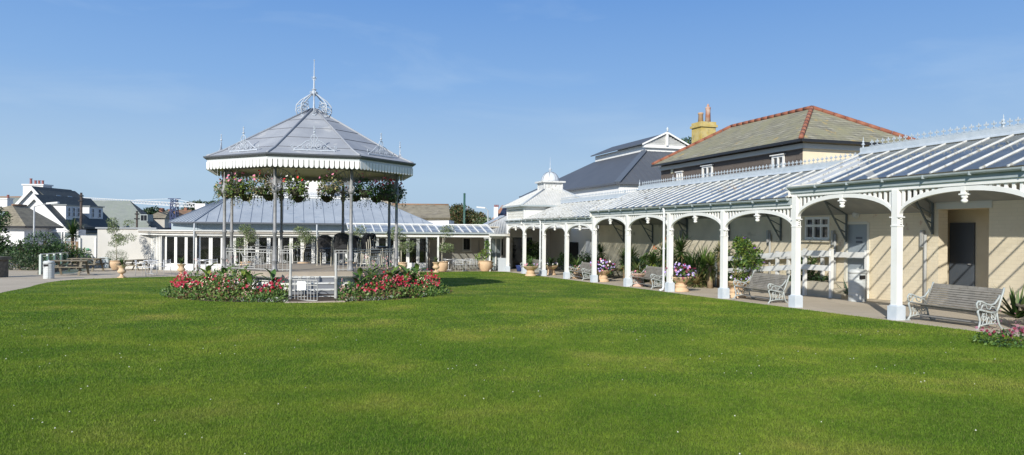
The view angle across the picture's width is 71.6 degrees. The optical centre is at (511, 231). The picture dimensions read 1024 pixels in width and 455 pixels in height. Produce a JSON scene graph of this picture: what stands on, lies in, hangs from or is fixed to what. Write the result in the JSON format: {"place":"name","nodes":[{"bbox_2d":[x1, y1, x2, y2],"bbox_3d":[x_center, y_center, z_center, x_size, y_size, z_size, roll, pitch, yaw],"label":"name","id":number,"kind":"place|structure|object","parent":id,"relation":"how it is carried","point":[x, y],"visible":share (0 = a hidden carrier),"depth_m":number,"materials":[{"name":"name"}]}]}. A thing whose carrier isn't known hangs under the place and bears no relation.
{"place":"outdoors","nodes":[
{"label":"outdoors","id":0,"kind":"place"},
{"bbox_2d":[0,271,1023,454],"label":"lawn","id":1,"kind":"structure","parent":0,"point":[563,292],"depth_m":8.84,"materials":[{"name":"green plant"}]},
{"bbox_2d":[166,286,433,301],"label":"flower bed soil","id":2,"kind":"structure","parent":1,"relation":"on","point":[296,299],"depth_m":20.10,"materials":[{"name":"brown soil"}]},
{"bbox_2d":[170,269,439,291],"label":"begonia flowers","id":3,"kind":"object","parent":2,"relation":"on","point":[181,283],"visible":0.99,"depth_m":21.30,"materials":[{"name":"red plant"}]},
{"bbox_2d":[158,252,452,302],"bbox_3d":[-6.708,1.381,23.869,9.392,1.660,9.370,0,0,0],"label":"bedding","id":4,"kind":"object","parent":2,"relation":"on","point":[194,292],"depth_m":20.83,"materials":[{"name":"plant"}]},
{"bbox_2d":[203,60,415,296],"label":"bandstand","id":5,"kind":"structure","parent":1,"relation":"on","point":[312,144],"depth_m":22.01,"materials":[{"name":"grey metal"}]},
{"bbox_2d":[213,171,239,206],"bbox_3d":[-9.102,-1.386,22.663,0.915,1.157,0.814,0,0,0],"label":"hanging basket","id":6,"kind":"object","parent":5,"relation":"hanging from","point":[219,191],"visible":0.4,"depth_m":22.55,"materials":[{"name":"green"}]},
{"bbox_2d":[223,169,251,204],"bbox_3d":[-8.429,-1.391,21.818,0.831,1.135,0.817,0,0,43],"label":"hanging basket","id":7,"kind":"object","parent":5,"relation":"hanging from","point":[241,190],"visible":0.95,"depth_m":21.73,"materials":[{"name":"green"}]},
{"bbox_2d":[246,169,272,203],"bbox_3d":[-7.538,-1.396,21.329,0.843,1.112,0.814,0,0,0],"label":"hanging basket","id":8,"kind":"object","parent":5,"relation":"hanging from","point":[261,191],"visible":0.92,"depth_m":21.20,"materials":[{"name":"green"}]},
{"bbox_2d":[282,169,309,203],"bbox_3d":[-6.434,-1.363,21.203,0.841,1.160,0.811,0,0,0],"label":"hanging basket","id":9,"kind":"object","parent":5,"relation":"hanging from","point":[292,190],"visible":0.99,"depth_m":21.07,"materials":[{"name":"green"}]},
{"bbox_2d":[287,181,309,209],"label":"hanging basket","id":10,"kind":"object","parent":5,"relation":"hanging from","point":[299,199],"visible":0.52,"depth_m":26.20,"materials":[{"name":"green"}]},
{"bbox_2d":[317,237,332,264],"bbox_3d":[-6.519,0.692,24.868,0.520,0.995,0.543,0,0,-2],"label":"stacking chair","id":11,"kind":"object","parent":5,"relation":"on","point":[323,242],"visible":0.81,"depth_m":24.63,"materials":[{"name":"black plastic"}]},
{"bbox_2d":[315,183,336,208],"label":"hanging basket","id":12,"kind":"object","parent":5,"relation":"hanging from","point":[326,198],"visible":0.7,"depth_m":26.47,"materials":[{"name":"green"}]},
{"bbox_2d":[317,169,344,202],"bbox_3d":[-5.465,-1.403,21.487,0.871,1.065,0.789,0,0,0],"label":"hanging basket","id":13,"kind":"object","parent":5,"relation":"hanging from","point":[331,189],"visible":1,"depth_m":21.38,"materials":[{"name":"green"}]},
{"bbox_2d":[333,238,347,262],"bbox_3d":[-5.735,0.698,23.948,0.520,0.995,0.543,0,0,-2],"label":"stacking chair","id":14,"kind":"object","parent":5,"relation":"on","point":[340,243],"visible":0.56,"depth_m":23.71,"materials":[{"name":"black plastic"}]},
{"bbox_2d":[353,173,377,205],"bbox_3d":[-4.608,-1.364,22.151,0.832,1.128,0.813,0,0,-40],"label":"hanging basket","id":15,"kind":"object","parent":5,"relation":"hanging from","point":[363,193],"visible":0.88,"depth_m":22.03,"materials":[{"name":"green"}]},
{"bbox_2d":[372,176,397,209],"bbox_3d":[-4.118,-1.319,23.058,0.904,1.211,0.798,0,0,0],"label":"hanging basket","id":16,"kind":"object","parent":5,"relation":"hanging from","point":[384,196],"visible":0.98,"depth_m":22.95,"materials":[{"name":"green"}]},
{"bbox_2d":[381,176,406,208],"bbox_3d":[-4.000,-1.337,24.131,0.884,1.173,0.842,0,0,0],"label":"hanging basket","id":17,"kind":"object","parent":5,"relation":"hanging from","point":[400,197],"visible":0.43,"depth_m":24.05,"materials":[{"name":"green"}]},
{"bbox_2d":[972,310,1023,347],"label":"flower clump","id":18,"kind":"object","parent":1,"relation":"on","point":[1003,332],"visible":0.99,"depth_m":11.88,"materials":[{"name":"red plant"}]},
{"bbox_2d":[0,265,1023,335],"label":"paving","id":19,"kind":"structure","parent":0,"point":[16,279],"depth_m":22.25,"materials":[{"name":"grey concrete"}]},
{"bbox_2d":[0,256,11,277],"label":"planter","id":20,"kind":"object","parent":19,"relation":"on","point":[4,265],"depth_m":32.48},
{"bbox_2d":[0,206,14,255],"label":"holm oak","id":21,"kind":"object","parent":19,"relation":"on","point":[3,246],"visible":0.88,"depth_m":44.19,"materials":[{"name":"green plant"}]},
{"bbox_2d":[43,260,54,278],"bbox_3d":[-20.591,1.669,31.574,0.438,0.840,0.438,0,0,-27],"label":"litter bin","id":22,"kind":"object","parent":19,"relation":"on","point":[48,269],"visible":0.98,"depth_m":31.40,"materials":[{"name":"metal"}]},
{"bbox_2d":[37,252,74,274],"bbox_3d":[-25.709,1.706,40.237,0.314,1.234,10.532,0,0,-24],"label":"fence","id":23,"kind":"object","parent":19,"relation":"on","point":[40,271],"visible":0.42,"depth_m":38.94,"materials":[{"name":"grey"}]},
{"bbox_2d":[48,242,92,266],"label":"garden shrub","id":24,"kind":"object","parent":19,"relation":"on","point":[77,251],"visible":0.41,"depth_m":43.96,"materials":[{"name":"green plant"}]},
{"bbox_2d":[47,260,95,275],"bbox_3d":[-21.871,1.780,35.132,1.750,0.750,1.730,0,0,-13],"label":"picnic table","id":25,"kind":"object","parent":19,"relation":"on","point":[80,267],"visible":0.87,"depth_m":35.06,"materials":[{"name":"brown wood"}]},
{"bbox_2d":[57,216,87,251],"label":"cordyline palm","id":26,"kind":"object","parent":19,"relation":"on","point":[72,229],"visible":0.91,"depth_m":46.83,"materials":[{"name":"green plant"}]},
{"bbox_2d":[63,258,107,271],"bbox_3d":[-24.119,1.873,40.240,1.750,0.750,1.730,0,0,-6],"label":"picnic table","id":27,"kind":"object","parent":19,"relation":"on","point":[95,263],"visible":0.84,"depth_m":39.93,"materials":[{"name":"brown wood"}]},
{"bbox_2d":[78,235,96,267],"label":"yard gate","id":28,"kind":"structure","parent":19,"relation":"on","point":[89,243],"depth_m":45.69,"materials":[{"name":"white paint"}]},
{"bbox_2d":[110,260,123,269],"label":"terracotta pot","id":29,"kind":"object","parent":19,"relation":"on","point":[113,265],"visible":0.64,"depth_m":41.89,"materials":[{"name":"beige ceramic"}]},
{"bbox_2d":[106,217,135,258],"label":"olive tree","id":30,"kind":"object","parent":29,"relation":"in","point":[118,239],"visible":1,"depth_m":42.19,"materials":[{"name":"green plant"}]},
{"bbox_2d":[137,191,432,270],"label":"cafe building","id":31,"kind":"structure","parent":19,"relation":"on","point":[191,236],"depth_m":43.77,"materials":[{"name":"metal"}]},
{"bbox_2d":[165,235,175,268],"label":"glazed door","id":32,"kind":"structure","parent":31,"relation":"in","point":[170,240],"depth_m":42.56,"materials":[{"name":"white paint"}]},
{"bbox_2d":[176,235,185,268],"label":"glazed door","id":33,"kind":"structure","parent":31,"relation":"in","point":[180,239],"depth_m":42.30,"materials":[{"name":"white paint"}]},
{"bbox_2d":[186,235,196,269],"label":"glazed door","id":34,"kind":"structure","parent":31,"relation":"in","point":[189,238],"depth_m":42.05,"materials":[{"name":"white paint"}]},
{"bbox_2d":[199,236,210,269],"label":"glazed door","id":35,"kind":"structure","parent":31,"relation":"in","point":[204,241],"depth_m":41.99,"materials":[{"name":"white paint"}]},
{"bbox_2d":[211,236,221,269],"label":"glazed door","id":36,"kind":"structure","parent":31,"relation":"in","point":[216,241],"depth_m":42.19,"materials":[{"name":"white paint"}]},
{"bbox_2d":[234,236,245,264],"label":"glazed door","id":37,"kind":"structure","parent":31,"relation":"in","point":[235,237],"depth_m":42.55,"materials":[{"name":"white paint"}]},
{"bbox_2d":[257,236,268,263],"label":"glazed door","id":38,"kind":"structure","parent":31,"relation":"in","point":[263,240],"depth_m":42.96,"materials":[{"name":"white paint"}]},
{"bbox_2d":[283,236,290,262],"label":"glazed door","id":39,"kind":"structure","parent":31,"relation":"in","point":[286,239],"depth_m":43.37,"materials":[{"name":"white paint"}]},
{"bbox_2d":[291,236,301,262],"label":"glazed door","id":40,"kind":"structure","parent":31,"relation":"in","point":[293,238],"depth_m":43.52,"materials":[{"name":"white paint"}]},
{"bbox_2d":[302,237,312,262],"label":"glazed door","id":41,"kind":"structure","parent":31,"relation":"in","point":[308,251],"depth_m":43.75,"materials":[{"name":"white paint"}]},
{"bbox_2d":[398,237,407,267],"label":"glazed door","id":42,"kind":"structure","parent":31,"relation":"in","point":[404,256],"depth_m":45.48,"materials":[{"name":"white paint"}]},
{"bbox_2d":[408,237,417,267],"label":"glazed door","id":43,"kind":"structure","parent":31,"relation":"in","point":[412,256],"depth_m":45.67,"materials":[{"name":"white paint"}]},
{"bbox_2d":[418,237,427,267],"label":"glazed door","id":44,"kind":"structure","parent":31,"relation":"in","point":[421,240],"depth_m":45.85,"materials":[{"name":"white paint"}]},
{"bbox_2d":[285,300,344,302],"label":"stone slab","id":45,"kind":"structure","parent":19,"relation":"on","point":[316,301],"depth_m":19.62,"materials":[{"name":"grey stone"}]},
{"bbox_2d":[288,253,291,298],"bbox_3d":[-6.209,1.283,19.903,0.110,1.370,0.105,0,0,-16],"label":"gate post","id":46,"kind":"object","parent":45,"relation":"on","point":[290,275],"visible":0.84,"depth_m":19.87,"materials":[{"name":"white metal"}]},
{"bbox_2d":[292,275,317,300],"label":"iron gate","id":47,"kind":"structure","parent":46,"relation":"attached to","point":[301,285],"depth_m":19.75,"materials":[{"name":"white metal"}]},
{"bbox_2d":[398,262,406,271],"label":"terracotta pot","id":48,"kind":"object","parent":19,"relation":"on","point":[404,264],"visible":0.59,"depth_m":42.80,"materials":[{"name":"beige ceramic"}]},
{"bbox_2d":[385,226,416,262],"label":"olive tree","id":49,"kind":"object","parent":48,"relation":"in","point":[402,246],"visible":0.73,"depth_m":42.97,"materials":[{"name":"green plant"}]},
{"bbox_2d":[346,223,504,270],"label":"glass canopy","id":50,"kind":"object","parent":19,"relation":"on","point":[380,233],"visible":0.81,"depth_m":44.53,"materials":[{"name":"grey"}]},
{"bbox_2d":[437,261,448,271],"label":"terracotta pot","id":51,"kind":"object","parent":19,"relation":"on","point":[443,266],"visible":0.77,"depth_m":43.99,"materials":[{"name":"beige ceramic"}]},
{"bbox_2d":[431,225,455,261],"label":"olive tree","id":52,"kind":"object","parent":51,"relation":"in","point":[445,246],"visible":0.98,"depth_m":44.34,"materials":[{"name":"green plant"}]},
{"bbox_2d":[430,226,497,268],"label":"recessed wall","id":53,"kind":"structure","parent":19,"relation":"on","point":[467,248],"depth_m":49.14,"materials":[{"name":"beige paint"}]},
{"bbox_2d":[484,237,502,269],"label":"glazed porch","id":54,"kind":"object","parent":19,"relation":"on","point":[496,247],"visible":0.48,"depth_m":47.37,"materials":[{"name":"grey glass"}]},
{"bbox_2d":[521,239,541,263],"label":"camellia bush","id":55,"kind":"object","parent":19,"relation":"on","point":[534,253],"visible":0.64,"depth_m":47.82,"materials":[{"name":"green plant"}]},
{"bbox_2d":[501,227,598,269],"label":"entrance front","id":56,"kind":"object","parent":19,"relation":"on","point":[580,241],"visible":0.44,"depth_m":50.75,"materials":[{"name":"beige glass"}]},
{"bbox_2d":[481,215,509,235],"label":"tin wing roof","id":57,"kind":"structure","parent":56,"relation":"on","point":[500,223],"depth_m":47.85,"materials":[{"name":"metal"}]},
{"bbox_2d":[511,236,533,267],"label":"glazed door","id":58,"kind":"structure","parent":56,"relation":"in","point":[516,241],"depth_m":51.09,"materials":[{"name":"black glass"}]},
{"bbox_2d":[568,261,591,279],"bbox_3d":[3.437,1.926,34.792,0.822,0.878,1.729,0,0,-17],"label":"garden bench","id":59,"kind":"object","parent":19,"relation":"on","point":[586,268],"visible":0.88,"depth_m":34.94,"materials":[{"name":"grey wood"}]},
{"bbox_2d":[505,188,677,278],"bbox_3d":[3.864,0.203,39.569,5.131,4.763,13.587,0,0,-17],"label":"arcade","id":60,"kind":"object","parent":19,"relation":"on","point":[576,209],"visible":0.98,"depth_m":38.25,"materials":[{"name":"white paint"}]},
{"bbox_2d":[501,164,587,227],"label":"domed pavilion","id":61,"kind":"structure","parent":60,"relation":"on","point":[550,192],"depth_m":43.38,"materials":[{"name":"white paint"}]},
{"bbox_2d":[597,270,611,281],"bbox_3d":[4.191,2.044,32.872,0.840,0.540,0.832,0,0,0],"label":"pedestal planter","id":62,"kind":"object","parent":19,"relation":"on","point":[602,277],"visible":0.79,"depth_m":32.64,"materials":[{"name":"stone"}]},
{"bbox_2d":[590,258,614,274],"bbox_3d":[4.159,1.625,32.860,1.158,0.832,1.098,0,0,-41],"label":"petunia cluster","id":63,"kind":"object","parent":62,"relation":"in","point":[606,264],"visible":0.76,"depth_m":32.65,"materials":[{"name":"purple plant"}]},
{"bbox_2d":[630,265,666,288],"bbox_3d":[5.456,1.810,28.299,0.822,0.878,1.729,0,0,-17],"label":"garden bench","id":64,"kind":"object","parent":19,"relation":"on","point":[653,275],"visible":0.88,"depth_m":28.41,"materials":[{"name":"grey wood"}]},
{"bbox_2d":[641,247,660,283],"bbox_3d":[6.271,1.469,31.462,1.507,1.667,1.454,0,0,0],"label":"yucca","id":65,"kind":"object","parent":19,"relation":"on","point":[652,260],"visible":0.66,"depth_m":31.38,"materials":[{"name":"green plant"}]},
{"bbox_2d":[652,236,676,282],"bbox_3d":[7.021,1.224,32.696,1.848,2.217,1.845,0,0,43],"label":"yucca","id":66,"kind":"object","parent":19,"relation":"on","point":[661,252],"visible":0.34,"depth_m":32.54,"materials":[{"name":"green plant"}]},
{"bbox_2d":[672,276,690,291],"bbox_3d":[6.180,1.921,26.040,0.840,0.540,0.832,0,0,0],"label":"pedestal planter","id":67,"kind":"object","parent":19,"relation":"on","point":[680,285],"visible":0.81,"depth_m":25.81,"materials":[{"name":"stone"}]},
{"bbox_2d":[664,262,696,282],"bbox_3d":[6.189,1.497,26.036,1.143,0.815,1.105,0,0,35],"label":"petunia cluster","id":68,"kind":"object","parent":67,"relation":"in","point":[693,275],"visible":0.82,"depth_m":25.86,"materials":[{"name":"purple plant"}]},
{"bbox_2d":[673,231,694,268],"bbox_3d":[7.466,1.104,31.367,1.926,2.410,1.744,0,0,-36],"label":"yucca","id":69,"kind":"object","parent":19,"relation":"on","point":[680,243],"visible":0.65,"depth_m":31.15,"materials":[{"name":"green plant"}]},
{"bbox_2d":[687,262,707,287],"bbox_3d":[7.431,2.083,28.843,1.782,1.869,1.940,0,0,0],"label":"yucca","id":70,"kind":"object","parent":19,"relation":"on","point":[695,282],"visible":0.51,"depth_m":28.70,"materials":[{"name":"green plant"}]},
{"bbox_2d":[679,243,716,286],"bbox_3d":[7.812,1.624,30.051,2.247,2.293,2.527,0,0,-41],"label":"yucca","id":71,"kind":"object","parent":19,"relation":"on","point":[694,261],"visible":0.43,"depth_m":29.74,"materials":[{"name":"green plant"}]},
{"bbox_2d":[697,248,719,287],"bbox_3d":[7.895,1.431,28.187,1.399,1.635,1.236,0,0,0],"label":"yucca","id":72,"kind":"object","parent":19,"relation":"on","point":[709,260],"visible":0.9,"depth_m":28.13,"materials":[{"name":"green plant"}]},
{"bbox_2d":[709,241,729,287],"bbox_3d":[8.391,1.239,28.803,1.147,2.051,1.176,0,0,-36],"label":"yucca","id":73,"kind":"object","parent":19,"relation":"on","point":[718,263],"visible":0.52,"depth_m":28.72,"materials":[{"name":"green plant"}]},
{"bbox_2d":[728,280,749,297],"bbox_3d":[7.301,1.870,23.116,0.840,0.540,0.831,0,0,0],"label":"pedestal planter","id":74,"kind":"object","parent":19,"relation":"on","point":[732,290],"visible":0.52,"depth_m":22.90,"materials":[{"name":"stone"}]},
{"bbox_2d":[731,235,764,289],"bbox_3d":[9.098,1.172,27.423,0.977,2.181,2.561,0,0,0],"label":"flowering shrub","id":75,"kind":"object","parent":19,"relation":"on","point":[742,245],"visible":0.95,"depth_m":27.35,"materials":[{"name":"green plant"}]},
{"bbox_2d":[589,153,919,298],"bbox_3d":[7.878,-0.032,26.658,5.131,4.770,13.612,0,0,-17],"label":"arcade","id":76,"kind":"object","parent":19,"relation":"on","point":[757,194],"visible":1,"depth_m":25.38,"materials":[{"name":"white paint"}]},
{"bbox_2d":[732,271,789,303],"bbox_3d":[7.549,1.689,21.566,0.822,0.878,1.729,0,0,-17],"label":"garden bench","id":77,"kind":"object","parent":19,"relation":"on","point":[772,285],"visible":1,"depth_m":21.57,"materials":[{"name":"grey wood"}]},
{"bbox_2d":[713,280,869,298],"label":"access ramp","id":78,"kind":"structure","parent":19,"relation":"on","point":[818,288],"depth_m":23.73,"materials":[{"name":"beige concrete"}]},
{"bbox_2d":[715,248,833,297],"bbox_3d":[9.442,1.421,26.316,0.144,1.731,6.670,0,0,-17],"label":"ramp railing","id":79,"kind":"object","parent":78,"relation":"on","point":[777,267],"visible":0.75,"depth_m":24.35,"materials":[{"name":"white paint"}]},
{"bbox_2d":[731,250,869,298],"bbox_3d":[10.404,1.451,26.589,0.144,1.715,7.520,0,0,-17],"label":"ramp railing","id":80,"kind":"object","parent":78,"relation":"on","point":[865,254],"visible":0.37,"depth_m":23.70,"materials":[{"name":"white paint"}]},
{"bbox_2d":[789,270,828,281],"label":"green shrub","id":81,"kind":"object","parent":19,"relation":"on","point":[814,278],"visible":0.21,"depth_m":24.92,"materials":[{"name":"green plant"}]},
{"bbox_2d":[599,190,1023,310],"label":"back wall","id":82,"kind":"structure","parent":19,"relation":"on","point":[976,243],"depth_m":21.76,"materials":[{"name":"beige paint"}]},
{"bbox_2d":[801,217,830,241],"bbox_3d":[10.934,-0.083,25.466,0.200,0.900,1.430,0,0,-17],"label":"window","id":83,"kind":"structure","parent":82,"relation":"in","point":[816,228],"depth_m":25.53,"materials":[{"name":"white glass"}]},
{"bbox_2d":[848,224,866,269],"bbox_3d":[11.555,0.889,23.689,0.057,2.273,0.900,0,0,-17],"label":"door","id":84,"kind":"structure","parent":82,"relation":"in","point":[857,233],"depth_m":23.74,"materials":[{"name":"grey"}]},
{"bbox_2d":[949,223,975,303],"bbox_3d":[13.305,0.941,21.021,0.098,2.409,0.800,0,0,-17],"label":"door","id":85,"kind":"structure","parent":82,"relation":"in","point":[962,235],"depth_m":20.98,"materials":[{"name":"grey wood"}]},
{"bbox_2d":[848,268,867,301],"bbox_3d":[10.601,1.619,21.782,0.539,1.040,0.539,0,0,45],"label":"litter bin","id":86,"kind":"object","parent":19,"relation":"on","point":[857,284],"visible":1,"depth_m":21.56,"materials":[{"name":"metal"}]},
{"bbox_2d":[785,114,1023,320],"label":"arcade","id":87,"kind":"object","parent":19,"relation":"on","point":[980,165],"visible":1,"depth_m":17.21,"materials":[{"name":"white paint"}]},
{"bbox_2d":[905,282,1006,329],"bbox_3d":[9.490,1.576,15.258,0.822,0.878,1.729,0,0,-17],"label":"garden bench","id":88,"kind":"object","parent":19,"relation":"on","point":[982,302],"visible":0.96,"depth_m":15.24,"materials":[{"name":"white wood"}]},
{"bbox_2d":[994,285,1023,317],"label":"agave","id":89,"kind":"object","parent":19,"relation":"on","point":[1014,309],"visible":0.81,"depth_m":15.22,"materials":[{"name":"green plant"}]},
{"bbox_2d":[0,0,1023,218],"label":"sky","id":90,"kind":"structure","parent":0,"point":[127,100],"materials":[{"name":"blue"}]},
{"bbox_3d":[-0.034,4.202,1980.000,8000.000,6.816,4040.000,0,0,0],"label":"ground","id":91,"kind":"structure","parent":0,"visible":0},
{"bbox_2d":[0,195,21,206],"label":"terrace house","id":92,"kind":"structure","parent":91,"relation":"on","point":[7,200],"depth_m":84.42,"materials":[{"name":"white paint"}]},
{"bbox_2d":[1,251,57,269],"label":"garden shrub","id":93,"kind":"object","parent":91,"relation":"on","point":[29,258],"visible":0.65,"depth_m":40.87,"materials":[{"name":"green plant"}]},
{"bbox_2d":[7,230,72,268],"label":"garden shrub","id":94,"kind":"object","parent":91,"relation":"on","point":[44,250],"visible":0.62,"depth_m":42.70,"materials":[{"name":"green plant"}]},
{"bbox_2d":[0,204,85,264],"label":"old bungalow","id":95,"kind":"object","parent":91,"relation":"on","point":[20,227],"visible":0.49,"depth_m":52.70,"materials":[{"name":"paint"}]},
{"bbox_2d":[15,178,118,235],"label":"white gabled house","id":96,"kind":"structure","parent":91,"relation":"on","point":[67,207],"depth_m":75.96,"materials":[{"name":"stone"}]},
{"bbox_2d":[93,200,152,227],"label":"grey green roofed house","id":97,"kind":"structure","parent":91,"relation":"on","point":[121,211],"depth_m":91.82,"materials":[{"name":"tile"}]},
{"bbox_2d":[95,227,192,268],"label":"white annexe","id":98,"kind":"structure","parent":91,"relation":"on","point":[140,247],"depth_m":44.96,"materials":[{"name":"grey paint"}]},
{"bbox_2d":[83,197,207,227],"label":"crane","id":99,"kind":"object","parent":91,"relation":"on","point":[175,202],"visible":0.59,"depth_m":88.06,"materials":[{"name":"white metal"}]},
{"bbox_2d":[150,208,176,227],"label":"house","id":100,"kind":"structure","parent":91,"relation":"on","point":[161,218],"depth_m":95.27,"materials":[{"name":"paint"}]},
{"bbox_2d":[256,180,347,195],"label":"white gabled villa","id":101,"kind":"object","parent":91,"relation":"on","point":[313,186],"visible":0.14,"depth_m":66.00,"materials":[{"name":"grey"}]},
{"bbox_2d":[392,203,453,225],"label":"slate outbuilding","id":102,"kind":"structure","parent":91,"relation":"on","point":[436,213],"depth_m":65.96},
{"bbox_2d":[449,203,486,225],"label":"russet tree","id":103,"kind":"object","parent":91,"relation":"on","point":[456,213],"visible":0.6,"depth_m":107.08,"materials":[{"name":"green plant"}]},
{"bbox_2d":[519,127,689,228],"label":"concert hall","id":104,"kind":"structure","parent":91,"relation":"on","point":[626,166],"depth_m":50.30,"materials":[{"name":"grey metal"}]},
{"bbox_2d":[651,105,916,182],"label":"slate hung house","id":105,"kind":"structure","parent":91,"relation":"on","point":[811,132],"depth_m":29.31,"materials":[{"name":"ceramic"}]},
{"bbox_2d":[690,104,717,142],"bbox_3d":[10.188,-4.809,37.764,1.040,4.000,1.040,0,0,-17],"label":"chimney stack","id":106,"kind":"object","parent":105,"relation":"on","point":[701,128],"visible":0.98,"depth_m":37.46,"materials":[{"name":"yellow brick"}]},
{"bbox_2d":[769,153,785,168],"bbox_3d":[10.475,-2.686,27.997,0.150,0.720,0.830,0,0,-17],"label":"window","id":107,"kind":"structure","parent":105,"relation":"in","point":[778,158],"depth_m":27.97,"materials":[{"name":"white glass"}]},
{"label":"terracotta pot","id":108,"kind":"object","parent":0,"visible":0},
{"bbox_2d":[228,223,258,261],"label":"olive tree","id":109,"kind":"object","parent":108,"relation":"in","point":[247,235],"visible":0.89,"depth_m":41.46,"materials":[{"name":"green plant"}]},
{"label":"terracotta pot","id":110,"kind":"object","parent":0,"visible":0},
{"bbox_2d":[288,226,317,261],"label":"olive tree","id":111,"kind":"object","parent":110,"relation":"in","point":[307,236],"visible":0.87,"depth_m":42.39,"materials":[{"name":"green plant"}]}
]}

